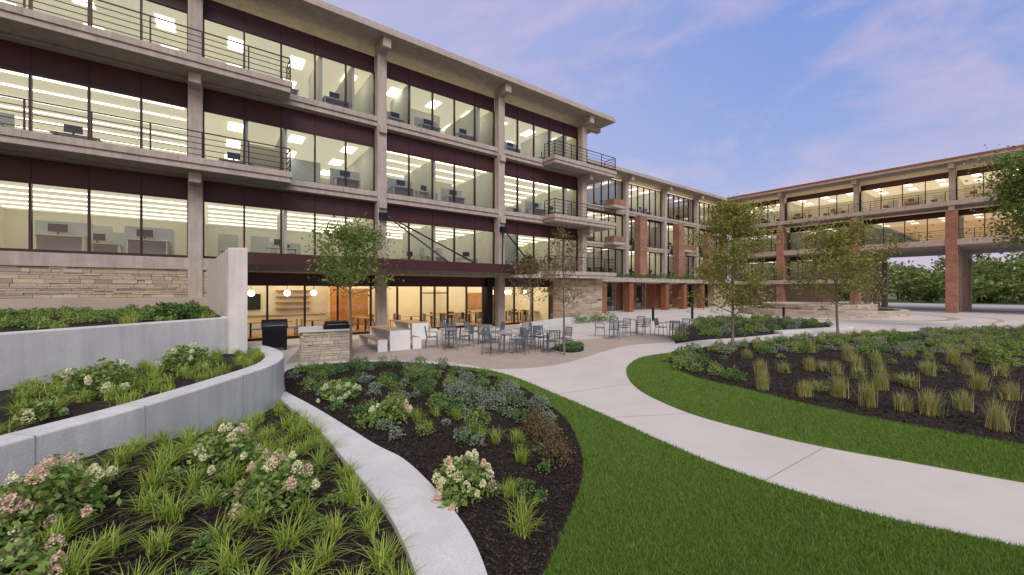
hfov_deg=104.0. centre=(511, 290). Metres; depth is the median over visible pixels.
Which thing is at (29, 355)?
retaining wall
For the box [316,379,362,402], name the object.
hydrangea shrub
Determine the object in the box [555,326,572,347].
patio chair
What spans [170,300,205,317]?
rounded shrub
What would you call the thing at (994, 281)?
distant trees
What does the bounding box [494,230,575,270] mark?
room interior
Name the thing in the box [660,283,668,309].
ground pier
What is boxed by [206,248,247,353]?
concrete fin wall
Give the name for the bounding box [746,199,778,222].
window frames
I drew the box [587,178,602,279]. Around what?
balcony return
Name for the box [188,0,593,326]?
concrete columns
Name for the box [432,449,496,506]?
hydrangea shrub
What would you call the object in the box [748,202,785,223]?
room interior
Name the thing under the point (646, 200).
room interior
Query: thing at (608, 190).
window frames
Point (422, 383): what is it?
boxwood shrub
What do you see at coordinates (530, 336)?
patio chair
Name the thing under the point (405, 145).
window frames
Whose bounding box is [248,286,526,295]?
pendant lamps
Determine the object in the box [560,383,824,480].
path joints
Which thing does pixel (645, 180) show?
roof slab
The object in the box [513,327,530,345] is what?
patio table
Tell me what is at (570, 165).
balcony slab
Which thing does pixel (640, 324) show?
patio chair
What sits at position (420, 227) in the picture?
ceiling lights
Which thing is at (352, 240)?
young tree
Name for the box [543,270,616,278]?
balcony slab
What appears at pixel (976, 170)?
window frames
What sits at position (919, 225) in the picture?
window glazing
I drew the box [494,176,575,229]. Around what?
room interior
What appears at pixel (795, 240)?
window glazing
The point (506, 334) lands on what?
patio chair
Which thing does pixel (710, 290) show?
stone base wall
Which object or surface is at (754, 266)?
window glazing
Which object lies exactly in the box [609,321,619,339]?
patio chair
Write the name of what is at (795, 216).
office furniture
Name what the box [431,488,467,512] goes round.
hydrangea shrub
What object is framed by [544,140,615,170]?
balcony railing
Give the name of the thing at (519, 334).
patio chair
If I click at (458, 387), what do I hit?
silver leaf shrub
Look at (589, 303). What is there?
stone pier
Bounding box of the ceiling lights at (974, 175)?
[972,169,1017,180]
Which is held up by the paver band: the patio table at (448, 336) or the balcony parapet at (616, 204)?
the patio table at (448, 336)
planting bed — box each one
[0,309,220,331]
[0,352,263,433]
[1,403,412,574]
[284,361,583,574]
[550,343,583,352]
[669,328,1023,444]
[675,318,830,343]
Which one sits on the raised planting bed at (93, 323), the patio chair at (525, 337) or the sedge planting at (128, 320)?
the sedge planting at (128, 320)
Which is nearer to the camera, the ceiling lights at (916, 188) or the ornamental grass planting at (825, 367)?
the ornamental grass planting at (825, 367)
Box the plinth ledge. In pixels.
[0,297,206,311]
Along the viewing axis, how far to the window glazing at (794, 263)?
52.63 m
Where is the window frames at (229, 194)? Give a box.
[203,180,374,258]
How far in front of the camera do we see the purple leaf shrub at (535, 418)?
6.25 m
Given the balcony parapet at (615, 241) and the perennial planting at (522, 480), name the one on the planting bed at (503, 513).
the perennial planting at (522, 480)
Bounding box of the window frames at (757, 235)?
[731,230,775,250]
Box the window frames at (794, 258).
[790,254,846,279]
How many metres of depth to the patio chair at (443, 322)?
18.39 m
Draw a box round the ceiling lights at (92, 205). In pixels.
[0,185,186,220]
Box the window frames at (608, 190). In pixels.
[594,179,622,205]
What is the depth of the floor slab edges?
18.62 m
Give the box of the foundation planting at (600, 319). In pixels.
[567,310,617,322]
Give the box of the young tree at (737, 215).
[671,193,801,345]
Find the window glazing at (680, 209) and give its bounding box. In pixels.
[667,194,692,222]
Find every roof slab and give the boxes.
[213,0,615,133]
[587,158,727,203]
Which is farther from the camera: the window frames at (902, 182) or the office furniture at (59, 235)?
the window frames at (902, 182)
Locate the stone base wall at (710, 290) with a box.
[708,284,734,306]
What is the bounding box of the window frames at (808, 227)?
[790,222,849,249]
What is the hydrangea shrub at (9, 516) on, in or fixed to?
on the planting bed at (386, 524)
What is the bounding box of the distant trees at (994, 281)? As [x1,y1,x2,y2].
[728,252,1023,303]
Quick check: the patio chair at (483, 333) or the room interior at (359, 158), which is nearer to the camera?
the patio chair at (483, 333)
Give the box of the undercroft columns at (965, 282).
[736,254,971,310]
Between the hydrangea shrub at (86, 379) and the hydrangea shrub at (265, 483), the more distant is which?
the hydrangea shrub at (86, 379)
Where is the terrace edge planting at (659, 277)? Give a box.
[590,269,703,279]
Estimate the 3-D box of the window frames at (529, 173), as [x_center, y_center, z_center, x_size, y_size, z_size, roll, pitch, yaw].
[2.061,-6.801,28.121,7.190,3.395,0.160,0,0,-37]
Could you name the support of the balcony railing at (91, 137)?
attached to the concrete columns at (382, 48)
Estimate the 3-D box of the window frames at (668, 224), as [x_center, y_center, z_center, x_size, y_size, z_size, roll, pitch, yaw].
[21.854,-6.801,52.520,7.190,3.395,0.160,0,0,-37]
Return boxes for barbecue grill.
[251,319,296,349]
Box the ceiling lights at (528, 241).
[518,237,547,245]
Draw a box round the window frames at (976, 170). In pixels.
[956,164,1007,199]
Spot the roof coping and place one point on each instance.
(1001, 149)
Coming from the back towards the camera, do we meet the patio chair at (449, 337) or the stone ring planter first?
the stone ring planter
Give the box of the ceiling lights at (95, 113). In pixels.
[0,70,186,153]
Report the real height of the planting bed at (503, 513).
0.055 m
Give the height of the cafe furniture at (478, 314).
0.830 m
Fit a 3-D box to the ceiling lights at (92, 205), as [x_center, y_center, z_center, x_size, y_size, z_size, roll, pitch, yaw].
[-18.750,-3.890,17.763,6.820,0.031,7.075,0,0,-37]
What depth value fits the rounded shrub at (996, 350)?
12.13 m
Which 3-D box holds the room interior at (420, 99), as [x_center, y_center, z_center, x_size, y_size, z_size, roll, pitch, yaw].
[-6.696,-10.305,27.090,7.220,2.710,8.690,0,0,-37]
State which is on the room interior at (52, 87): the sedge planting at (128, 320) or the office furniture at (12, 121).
the office furniture at (12, 121)
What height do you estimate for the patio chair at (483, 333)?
0.874 m
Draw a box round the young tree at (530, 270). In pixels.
[497,247,559,330]
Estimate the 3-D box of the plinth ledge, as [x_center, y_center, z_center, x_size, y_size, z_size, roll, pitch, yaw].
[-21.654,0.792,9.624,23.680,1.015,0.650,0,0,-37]
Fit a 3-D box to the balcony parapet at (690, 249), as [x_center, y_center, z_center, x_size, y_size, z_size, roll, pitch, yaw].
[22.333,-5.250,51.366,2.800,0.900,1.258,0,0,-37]
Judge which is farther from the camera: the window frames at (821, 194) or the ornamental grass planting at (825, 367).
the window frames at (821, 194)
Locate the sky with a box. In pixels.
[322,0,1023,291]
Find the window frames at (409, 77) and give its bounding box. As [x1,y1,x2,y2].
[387,61,494,146]
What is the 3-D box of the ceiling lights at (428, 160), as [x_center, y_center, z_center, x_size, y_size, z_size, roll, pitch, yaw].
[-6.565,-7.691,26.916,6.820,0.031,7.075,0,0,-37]
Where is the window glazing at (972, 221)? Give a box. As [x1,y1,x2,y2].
[959,211,1023,238]
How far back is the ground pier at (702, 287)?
51.04 m
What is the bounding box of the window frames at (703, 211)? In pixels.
[699,202,714,224]
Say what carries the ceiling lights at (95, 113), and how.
attached to the room interior at (52, 87)
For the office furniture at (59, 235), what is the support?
on the room interior at (13, 227)
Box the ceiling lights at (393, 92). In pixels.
[387,87,469,130]
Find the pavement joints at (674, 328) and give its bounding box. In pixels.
[284,311,939,362]
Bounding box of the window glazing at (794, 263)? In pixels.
[791,259,849,278]
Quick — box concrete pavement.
[248,305,1023,545]
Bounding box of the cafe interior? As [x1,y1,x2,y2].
[248,286,547,338]
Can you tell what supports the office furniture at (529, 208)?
on the room interior at (541, 197)
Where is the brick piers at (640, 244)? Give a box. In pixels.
[634,215,712,279]
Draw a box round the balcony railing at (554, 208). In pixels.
[544,198,615,222]
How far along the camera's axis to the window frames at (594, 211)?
44.03 m
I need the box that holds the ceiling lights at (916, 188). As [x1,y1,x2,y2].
[875,179,948,193]
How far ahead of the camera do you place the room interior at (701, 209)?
59.76 m
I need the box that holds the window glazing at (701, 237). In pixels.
[700,230,716,252]
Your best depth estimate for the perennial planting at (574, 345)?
15.36 m
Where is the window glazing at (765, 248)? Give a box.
[735,235,775,252]
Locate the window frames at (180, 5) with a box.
[28,0,187,52]
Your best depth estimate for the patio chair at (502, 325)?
17.98 m
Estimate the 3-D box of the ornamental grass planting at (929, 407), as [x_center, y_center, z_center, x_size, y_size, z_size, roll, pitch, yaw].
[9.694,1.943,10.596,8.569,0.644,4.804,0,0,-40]
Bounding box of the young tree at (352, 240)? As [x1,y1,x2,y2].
[301,212,403,365]
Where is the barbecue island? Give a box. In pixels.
[298,320,353,360]
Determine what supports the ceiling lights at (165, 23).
attached to the room interior at (153, 9)
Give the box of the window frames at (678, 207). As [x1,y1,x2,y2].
[667,193,693,222]
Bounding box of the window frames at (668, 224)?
[667,223,693,249]
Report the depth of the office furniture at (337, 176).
21.05 m
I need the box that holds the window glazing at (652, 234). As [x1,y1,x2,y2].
[629,218,660,247]
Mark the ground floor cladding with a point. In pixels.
(646, 295)
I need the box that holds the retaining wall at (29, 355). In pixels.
[0,316,227,390]
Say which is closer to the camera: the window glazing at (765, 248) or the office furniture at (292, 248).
the office furniture at (292, 248)
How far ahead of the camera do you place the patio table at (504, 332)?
14.66 m
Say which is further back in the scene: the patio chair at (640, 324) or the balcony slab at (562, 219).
the balcony slab at (562, 219)
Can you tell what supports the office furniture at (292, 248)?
on the room interior at (219, 238)
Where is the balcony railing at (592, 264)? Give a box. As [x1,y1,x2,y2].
[544,256,615,272]
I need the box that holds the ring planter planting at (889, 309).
[749,304,894,310]
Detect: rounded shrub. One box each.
[146,301,185,318]
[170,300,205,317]
[970,343,1023,366]
[983,337,1023,355]
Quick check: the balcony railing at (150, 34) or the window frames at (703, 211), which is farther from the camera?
the window frames at (703, 211)
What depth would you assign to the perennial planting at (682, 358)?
11.37 m
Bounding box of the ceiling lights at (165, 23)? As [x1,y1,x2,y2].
[0,0,177,49]
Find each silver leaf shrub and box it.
[443,378,467,399]
[459,384,488,406]
[479,386,507,409]
[499,379,523,398]
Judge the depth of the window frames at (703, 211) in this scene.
56.36 m
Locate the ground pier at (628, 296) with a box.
[624,282,633,311]
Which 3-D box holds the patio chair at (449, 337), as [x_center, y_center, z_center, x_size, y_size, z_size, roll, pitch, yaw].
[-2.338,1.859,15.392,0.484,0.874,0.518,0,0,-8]
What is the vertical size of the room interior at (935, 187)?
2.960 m
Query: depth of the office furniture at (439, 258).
25.01 m
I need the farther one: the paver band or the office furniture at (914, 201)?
the office furniture at (914, 201)
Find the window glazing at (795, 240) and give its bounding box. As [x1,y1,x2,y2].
[791,227,849,249]
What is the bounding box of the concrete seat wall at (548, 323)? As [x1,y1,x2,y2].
[520,315,589,329]
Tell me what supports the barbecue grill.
on the concrete pavement
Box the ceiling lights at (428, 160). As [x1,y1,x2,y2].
[387,151,485,185]
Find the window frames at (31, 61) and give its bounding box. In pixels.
[0,39,187,155]
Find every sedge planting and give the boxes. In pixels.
[0,304,219,329]
[0,345,268,434]
[0,397,428,574]
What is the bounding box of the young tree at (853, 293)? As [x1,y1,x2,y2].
[805,253,893,304]
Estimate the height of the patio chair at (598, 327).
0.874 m
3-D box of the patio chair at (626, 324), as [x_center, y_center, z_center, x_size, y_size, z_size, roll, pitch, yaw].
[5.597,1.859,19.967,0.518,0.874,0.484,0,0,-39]
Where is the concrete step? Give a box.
[774,326,853,333]
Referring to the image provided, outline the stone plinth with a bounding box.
[0,266,205,298]
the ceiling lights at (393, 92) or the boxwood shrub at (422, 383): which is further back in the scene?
the ceiling lights at (393, 92)
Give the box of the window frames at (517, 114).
[505,102,577,160]
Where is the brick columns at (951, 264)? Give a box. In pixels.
[718,210,958,312]
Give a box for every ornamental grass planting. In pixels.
[671,311,816,340]
[707,323,1023,391]
[752,342,1023,432]
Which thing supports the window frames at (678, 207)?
attached to the slabs and columns
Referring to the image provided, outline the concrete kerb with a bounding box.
[280,392,486,574]
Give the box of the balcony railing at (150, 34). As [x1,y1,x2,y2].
[7,0,290,80]
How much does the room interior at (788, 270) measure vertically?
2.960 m
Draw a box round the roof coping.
[727,144,1023,198]
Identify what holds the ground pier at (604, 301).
on the concrete pavement
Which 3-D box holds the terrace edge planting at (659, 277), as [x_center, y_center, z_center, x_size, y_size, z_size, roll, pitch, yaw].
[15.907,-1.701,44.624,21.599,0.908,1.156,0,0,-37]
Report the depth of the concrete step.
21.80 m
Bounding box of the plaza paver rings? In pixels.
[686,309,1004,323]
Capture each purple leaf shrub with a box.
[519,400,550,437]
[528,415,560,455]
[537,419,575,468]
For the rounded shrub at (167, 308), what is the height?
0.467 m
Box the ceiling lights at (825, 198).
[798,193,852,204]
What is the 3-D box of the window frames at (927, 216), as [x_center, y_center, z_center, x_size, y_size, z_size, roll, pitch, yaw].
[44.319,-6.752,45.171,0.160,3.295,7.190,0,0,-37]
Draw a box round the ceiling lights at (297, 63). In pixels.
[227,37,356,87]
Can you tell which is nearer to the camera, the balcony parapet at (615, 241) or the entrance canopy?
the entrance canopy
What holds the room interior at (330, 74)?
attached to the floor slab edges
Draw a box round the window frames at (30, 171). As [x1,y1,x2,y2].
[0,154,187,257]
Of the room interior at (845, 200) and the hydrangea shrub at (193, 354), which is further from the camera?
the room interior at (845, 200)
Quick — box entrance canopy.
[221,251,537,274]
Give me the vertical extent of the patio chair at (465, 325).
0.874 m
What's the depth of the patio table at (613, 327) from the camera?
19.57 m
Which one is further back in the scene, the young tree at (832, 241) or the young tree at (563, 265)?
the young tree at (832, 241)
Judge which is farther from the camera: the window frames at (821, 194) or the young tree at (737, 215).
the window frames at (821, 194)
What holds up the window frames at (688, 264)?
attached to the slabs and columns
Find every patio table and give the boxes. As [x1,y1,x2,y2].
[439,328,457,347]
[452,323,466,340]
[494,331,513,353]
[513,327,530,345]
[537,330,555,351]
[606,321,621,337]
[629,319,642,333]
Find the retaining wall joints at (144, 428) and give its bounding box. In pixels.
[5,350,279,466]
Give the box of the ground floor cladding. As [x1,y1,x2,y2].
[550,282,707,313]
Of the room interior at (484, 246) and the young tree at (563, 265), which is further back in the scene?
the room interior at (484, 246)
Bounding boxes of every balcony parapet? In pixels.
[605,198,625,210]
[605,236,625,245]
[685,245,695,253]
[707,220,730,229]
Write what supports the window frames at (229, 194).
attached to the floor slab edges
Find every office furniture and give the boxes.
[0,112,101,141]
[33,220,172,254]
[219,152,360,187]
[266,239,300,253]
[291,88,350,108]
[387,111,473,140]
[387,177,465,203]
[400,247,477,262]
[505,142,543,158]
[505,252,558,269]
[506,201,559,215]
[587,233,592,240]
[629,207,650,214]
[629,268,654,277]
[792,209,851,219]
[883,197,943,208]
[965,191,1017,198]
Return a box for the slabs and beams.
[712,147,1023,284]
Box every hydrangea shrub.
[0,449,121,541]
[0,492,58,547]
[0,532,69,574]
[10,397,68,424]
[48,358,144,399]
[153,341,217,370]
[173,422,260,484]
[216,447,320,520]
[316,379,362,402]
[366,396,412,423]
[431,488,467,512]
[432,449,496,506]
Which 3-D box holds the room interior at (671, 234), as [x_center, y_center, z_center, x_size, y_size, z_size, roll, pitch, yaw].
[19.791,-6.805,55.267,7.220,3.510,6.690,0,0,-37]
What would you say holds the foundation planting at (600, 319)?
on the concrete pavement
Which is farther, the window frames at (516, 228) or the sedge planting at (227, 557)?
the window frames at (516, 228)
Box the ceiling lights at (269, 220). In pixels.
[208,206,352,232]
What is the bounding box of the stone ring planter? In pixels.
[739,302,909,318]
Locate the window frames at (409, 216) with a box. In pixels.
[387,205,494,263]
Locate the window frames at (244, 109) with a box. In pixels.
[203,88,374,190]
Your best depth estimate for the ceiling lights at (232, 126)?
21.00 m
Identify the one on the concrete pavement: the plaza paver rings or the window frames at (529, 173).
the plaza paver rings
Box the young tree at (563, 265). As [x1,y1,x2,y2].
[536,224,587,354]
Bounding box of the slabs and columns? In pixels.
[533,175,737,309]
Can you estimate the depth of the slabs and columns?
47.19 m
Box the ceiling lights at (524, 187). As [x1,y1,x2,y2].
[505,176,567,205]
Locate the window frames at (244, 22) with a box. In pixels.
[203,0,374,114]
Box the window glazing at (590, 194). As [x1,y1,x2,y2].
[587,179,621,205]
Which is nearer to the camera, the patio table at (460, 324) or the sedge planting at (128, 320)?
the sedge planting at (128, 320)
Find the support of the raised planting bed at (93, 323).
on the ground at (892, 299)
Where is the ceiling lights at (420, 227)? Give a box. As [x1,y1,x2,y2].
[387,224,471,238]
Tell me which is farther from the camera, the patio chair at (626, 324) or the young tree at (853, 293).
the young tree at (853, 293)
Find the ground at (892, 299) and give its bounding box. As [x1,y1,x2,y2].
[735,293,1023,304]
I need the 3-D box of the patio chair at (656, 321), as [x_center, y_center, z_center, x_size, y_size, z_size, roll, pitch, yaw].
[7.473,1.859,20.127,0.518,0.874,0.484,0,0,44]
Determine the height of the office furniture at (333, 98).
1.290 m
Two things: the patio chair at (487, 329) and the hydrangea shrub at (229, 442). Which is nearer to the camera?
the hydrangea shrub at (229, 442)
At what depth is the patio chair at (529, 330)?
17.43 m
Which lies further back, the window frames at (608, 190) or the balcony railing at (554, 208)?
the window frames at (608, 190)
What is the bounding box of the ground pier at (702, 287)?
[696,283,704,307]
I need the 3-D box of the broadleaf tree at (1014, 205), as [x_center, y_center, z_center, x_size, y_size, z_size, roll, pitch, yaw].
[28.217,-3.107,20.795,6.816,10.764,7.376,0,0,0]
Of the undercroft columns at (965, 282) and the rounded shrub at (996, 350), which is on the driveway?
the undercroft columns at (965, 282)
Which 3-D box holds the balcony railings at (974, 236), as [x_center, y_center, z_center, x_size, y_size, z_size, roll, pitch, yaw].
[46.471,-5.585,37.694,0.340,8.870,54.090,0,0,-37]
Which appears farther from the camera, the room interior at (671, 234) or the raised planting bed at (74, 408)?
the room interior at (671, 234)
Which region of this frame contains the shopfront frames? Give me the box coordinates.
[248,272,549,340]
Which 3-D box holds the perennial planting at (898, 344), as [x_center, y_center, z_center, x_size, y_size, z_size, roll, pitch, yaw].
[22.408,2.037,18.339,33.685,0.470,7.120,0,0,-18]
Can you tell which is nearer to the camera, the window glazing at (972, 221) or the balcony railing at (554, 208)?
the balcony railing at (554, 208)
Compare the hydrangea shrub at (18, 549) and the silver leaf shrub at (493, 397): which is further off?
the silver leaf shrub at (493, 397)
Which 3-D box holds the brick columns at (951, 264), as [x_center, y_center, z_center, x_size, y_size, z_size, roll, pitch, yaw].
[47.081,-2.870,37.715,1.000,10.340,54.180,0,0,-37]
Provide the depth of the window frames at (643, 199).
47.92 m
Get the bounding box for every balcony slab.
[0,1,292,101]
[0,126,292,187]
[543,154,616,180]
[543,213,616,230]
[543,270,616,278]
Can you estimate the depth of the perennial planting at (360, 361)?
8.52 m
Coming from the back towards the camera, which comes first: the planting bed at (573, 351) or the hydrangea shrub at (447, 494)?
the planting bed at (573, 351)
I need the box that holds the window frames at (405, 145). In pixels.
[387,132,494,208]
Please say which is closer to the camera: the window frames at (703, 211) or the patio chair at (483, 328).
the patio chair at (483, 328)
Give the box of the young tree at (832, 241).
[777,204,933,333]
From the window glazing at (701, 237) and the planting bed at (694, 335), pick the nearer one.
the planting bed at (694, 335)
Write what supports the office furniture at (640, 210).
on the room interior at (646, 200)
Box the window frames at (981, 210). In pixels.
[958,205,1012,234]
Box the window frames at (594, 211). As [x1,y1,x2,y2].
[587,209,622,242]
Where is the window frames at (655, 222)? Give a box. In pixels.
[629,217,660,248]
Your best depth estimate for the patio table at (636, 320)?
21.02 m
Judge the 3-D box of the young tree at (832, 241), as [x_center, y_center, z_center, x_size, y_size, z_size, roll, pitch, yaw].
[16.839,-0.940,20.790,5.436,6.425,5.384,0,0,0]
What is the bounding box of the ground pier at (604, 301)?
[602,282,606,312]
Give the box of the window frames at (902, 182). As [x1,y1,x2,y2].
[860,172,948,211]
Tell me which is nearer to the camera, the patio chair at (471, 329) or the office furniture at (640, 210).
the patio chair at (471, 329)
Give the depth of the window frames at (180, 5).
16.06 m
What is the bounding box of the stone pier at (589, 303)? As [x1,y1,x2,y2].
[553,279,602,320]
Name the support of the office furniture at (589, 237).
on the room interior at (611, 232)
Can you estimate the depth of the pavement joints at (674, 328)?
25.98 m
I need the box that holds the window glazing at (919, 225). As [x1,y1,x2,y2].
[864,217,944,244]
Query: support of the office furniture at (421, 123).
on the room interior at (420, 99)
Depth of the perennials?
3.68 m
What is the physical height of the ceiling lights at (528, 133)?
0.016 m
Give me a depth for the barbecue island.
13.26 m
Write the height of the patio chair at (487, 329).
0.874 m
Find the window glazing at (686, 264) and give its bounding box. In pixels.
[667,255,692,279]
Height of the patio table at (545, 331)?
0.747 m
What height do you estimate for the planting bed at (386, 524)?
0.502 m
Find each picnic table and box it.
[359,326,420,351]
[389,320,436,338]
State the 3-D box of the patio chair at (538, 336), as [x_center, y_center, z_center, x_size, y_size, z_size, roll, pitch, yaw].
[1.137,1.859,15.869,0.484,0.874,0.518,0,0,-24]
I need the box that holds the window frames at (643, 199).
[629,184,660,216]
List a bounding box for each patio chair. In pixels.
[424,326,437,346]
[440,321,454,340]
[442,324,455,345]
[445,328,457,350]
[459,325,473,347]
[464,321,477,341]
[477,324,488,344]
[481,330,499,355]
[482,327,498,346]
[491,321,504,340]
[500,325,511,345]
[509,327,525,350]
[512,329,528,354]
[520,323,531,343]
[522,327,535,351]
[525,326,540,348]
[533,325,548,348]
[543,330,560,354]
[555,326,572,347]
[594,318,604,336]
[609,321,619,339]
[617,318,630,335]
[635,316,645,332]
[637,318,650,334]
[654,318,667,336]
[669,321,679,338]
[678,318,689,334]
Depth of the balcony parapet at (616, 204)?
42.38 m
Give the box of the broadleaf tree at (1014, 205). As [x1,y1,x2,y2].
[957,141,1023,261]
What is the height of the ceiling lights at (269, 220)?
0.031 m
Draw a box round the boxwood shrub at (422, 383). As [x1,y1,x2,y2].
[413,375,436,392]
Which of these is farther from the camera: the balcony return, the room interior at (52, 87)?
the balcony return
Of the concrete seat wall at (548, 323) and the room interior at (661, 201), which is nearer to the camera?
the concrete seat wall at (548, 323)
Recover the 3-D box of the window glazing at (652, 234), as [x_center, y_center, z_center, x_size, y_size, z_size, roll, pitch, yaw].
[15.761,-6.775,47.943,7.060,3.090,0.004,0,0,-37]
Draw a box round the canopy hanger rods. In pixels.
[379,212,532,265]
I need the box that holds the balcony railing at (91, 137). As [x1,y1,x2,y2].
[0,94,290,171]
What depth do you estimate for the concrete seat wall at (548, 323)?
25.20 m
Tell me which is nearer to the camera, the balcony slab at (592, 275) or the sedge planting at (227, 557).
the sedge planting at (227, 557)
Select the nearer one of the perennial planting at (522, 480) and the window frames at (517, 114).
the perennial planting at (522, 480)
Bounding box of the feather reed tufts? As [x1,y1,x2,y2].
[409,403,545,539]
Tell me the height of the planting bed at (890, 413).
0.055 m
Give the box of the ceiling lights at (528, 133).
[505,122,555,142]
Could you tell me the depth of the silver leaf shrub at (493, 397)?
7.62 m
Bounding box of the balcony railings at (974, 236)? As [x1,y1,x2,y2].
[729,185,1020,279]
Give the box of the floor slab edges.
[0,31,580,278]
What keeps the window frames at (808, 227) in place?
attached to the slabs and beams
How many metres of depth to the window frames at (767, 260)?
56.81 m
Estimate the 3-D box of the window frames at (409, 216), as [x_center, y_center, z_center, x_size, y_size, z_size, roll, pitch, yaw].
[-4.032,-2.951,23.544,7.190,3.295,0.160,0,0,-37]
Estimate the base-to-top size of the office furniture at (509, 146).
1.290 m
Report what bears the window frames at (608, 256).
attached to the slabs and columns
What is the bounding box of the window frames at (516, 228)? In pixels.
[505,220,577,270]
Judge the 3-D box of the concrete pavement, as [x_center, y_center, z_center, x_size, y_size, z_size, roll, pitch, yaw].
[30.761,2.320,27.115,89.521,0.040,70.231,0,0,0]
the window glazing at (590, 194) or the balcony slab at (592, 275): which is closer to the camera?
the balcony slab at (592, 275)
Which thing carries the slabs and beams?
on the brick columns at (951, 264)
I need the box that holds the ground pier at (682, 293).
[678,283,686,308]
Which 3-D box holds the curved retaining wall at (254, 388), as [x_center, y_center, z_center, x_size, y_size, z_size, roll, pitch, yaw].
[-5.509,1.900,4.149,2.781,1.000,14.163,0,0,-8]
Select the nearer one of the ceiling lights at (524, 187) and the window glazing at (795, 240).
the ceiling lights at (524, 187)
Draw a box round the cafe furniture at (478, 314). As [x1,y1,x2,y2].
[248,309,536,337]
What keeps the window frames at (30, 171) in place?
attached to the floor slab edges
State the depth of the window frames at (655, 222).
48.61 m
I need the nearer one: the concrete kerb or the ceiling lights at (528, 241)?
the concrete kerb
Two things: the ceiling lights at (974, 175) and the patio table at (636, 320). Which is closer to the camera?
the patio table at (636, 320)
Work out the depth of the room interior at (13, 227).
19.37 m
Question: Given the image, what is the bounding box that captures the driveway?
[840,302,1023,312]
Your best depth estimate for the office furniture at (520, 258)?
28.79 m
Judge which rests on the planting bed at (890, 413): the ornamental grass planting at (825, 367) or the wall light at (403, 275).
the ornamental grass planting at (825, 367)
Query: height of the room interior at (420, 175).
2.710 m
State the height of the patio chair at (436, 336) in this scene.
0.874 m
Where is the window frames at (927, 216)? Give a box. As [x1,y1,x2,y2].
[863,211,944,243]
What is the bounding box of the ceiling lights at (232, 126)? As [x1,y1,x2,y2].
[225,122,356,175]
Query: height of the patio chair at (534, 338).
0.874 m
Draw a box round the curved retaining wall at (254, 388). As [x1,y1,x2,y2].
[0,343,283,485]
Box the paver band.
[286,334,672,368]
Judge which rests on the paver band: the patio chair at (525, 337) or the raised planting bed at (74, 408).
the patio chair at (525, 337)
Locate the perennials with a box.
[2,430,367,574]
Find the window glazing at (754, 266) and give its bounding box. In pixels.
[733,261,775,280]
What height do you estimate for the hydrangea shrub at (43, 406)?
0.265 m
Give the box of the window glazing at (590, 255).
[587,247,621,276]
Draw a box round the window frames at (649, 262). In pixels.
[629,250,660,278]
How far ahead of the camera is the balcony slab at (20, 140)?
14.44 m
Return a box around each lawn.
[458,366,1023,574]
[626,353,1023,482]
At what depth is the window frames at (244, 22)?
18.63 m
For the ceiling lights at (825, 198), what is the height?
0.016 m
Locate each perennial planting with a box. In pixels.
[284,353,557,440]
[296,361,553,502]
[555,339,584,350]
[663,347,747,381]
[671,313,833,340]
[679,323,1023,353]
[719,349,1008,390]
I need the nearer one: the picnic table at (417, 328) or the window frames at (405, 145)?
the picnic table at (417, 328)
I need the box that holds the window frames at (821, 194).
[786,187,852,220]
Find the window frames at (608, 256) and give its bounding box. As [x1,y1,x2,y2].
[587,246,622,274]
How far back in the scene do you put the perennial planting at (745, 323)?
24.50 m
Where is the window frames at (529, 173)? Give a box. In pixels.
[505,161,577,216]
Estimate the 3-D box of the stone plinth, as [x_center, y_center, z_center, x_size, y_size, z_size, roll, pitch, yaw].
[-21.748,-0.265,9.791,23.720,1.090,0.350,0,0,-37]
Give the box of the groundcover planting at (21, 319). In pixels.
[0,303,212,328]
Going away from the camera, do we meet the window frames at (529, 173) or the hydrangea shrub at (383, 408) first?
the hydrangea shrub at (383, 408)
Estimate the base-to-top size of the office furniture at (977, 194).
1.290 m
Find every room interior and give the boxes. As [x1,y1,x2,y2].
[0,69,186,154]
[0,181,186,254]
[1,0,186,52]
[205,20,372,114]
[205,112,372,189]
[205,202,372,257]
[374,78,492,145]
[374,151,492,218]
[387,221,492,263]
[494,116,575,171]
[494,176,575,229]
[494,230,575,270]
[587,211,620,241]
[629,183,659,216]
[629,251,659,275]
[661,193,689,216]
[661,222,691,248]
[699,201,714,223]
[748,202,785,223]
[787,192,859,220]
[787,232,789,249]
[787,262,789,279]
[861,178,948,211]
[956,169,1018,199]
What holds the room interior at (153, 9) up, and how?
attached to the floor slab edges
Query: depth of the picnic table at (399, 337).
15.46 m
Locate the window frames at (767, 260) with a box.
[734,258,775,280]
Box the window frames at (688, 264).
[667,254,693,279]
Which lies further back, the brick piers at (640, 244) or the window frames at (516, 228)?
the brick piers at (640, 244)
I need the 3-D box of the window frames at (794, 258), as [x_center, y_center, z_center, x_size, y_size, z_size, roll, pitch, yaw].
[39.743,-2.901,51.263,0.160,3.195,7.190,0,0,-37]
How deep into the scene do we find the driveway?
53.00 m

